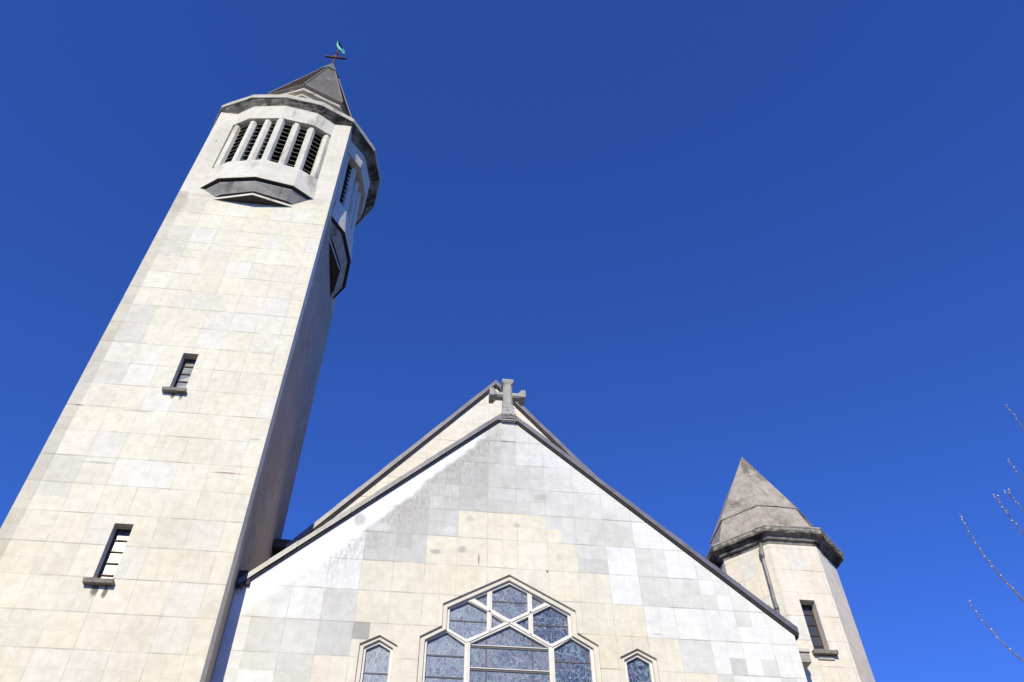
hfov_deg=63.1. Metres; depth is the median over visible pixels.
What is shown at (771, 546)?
stair turret
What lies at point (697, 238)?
sky
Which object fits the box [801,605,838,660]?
slit window
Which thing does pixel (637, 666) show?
lancet window
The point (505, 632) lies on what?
tracery window
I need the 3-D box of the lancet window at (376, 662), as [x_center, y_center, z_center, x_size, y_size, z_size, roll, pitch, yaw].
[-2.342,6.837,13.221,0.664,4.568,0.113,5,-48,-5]
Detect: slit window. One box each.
[82,529,131,586]
[162,359,195,393]
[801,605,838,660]
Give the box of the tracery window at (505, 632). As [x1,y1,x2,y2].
[422,582,595,681]
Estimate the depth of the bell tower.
17.33 m
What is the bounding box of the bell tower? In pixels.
[0,40,380,681]
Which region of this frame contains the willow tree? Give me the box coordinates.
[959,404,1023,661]
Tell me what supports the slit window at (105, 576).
in the bell tower
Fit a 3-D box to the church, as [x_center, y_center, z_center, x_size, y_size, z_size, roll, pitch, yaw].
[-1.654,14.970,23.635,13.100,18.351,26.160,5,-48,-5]
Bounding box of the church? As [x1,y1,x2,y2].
[211,379,806,681]
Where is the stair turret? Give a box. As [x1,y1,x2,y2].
[706,457,874,681]
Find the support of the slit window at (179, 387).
in the bell tower
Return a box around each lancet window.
[355,636,396,681]
[620,650,658,681]
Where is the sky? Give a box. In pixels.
[0,0,1023,681]

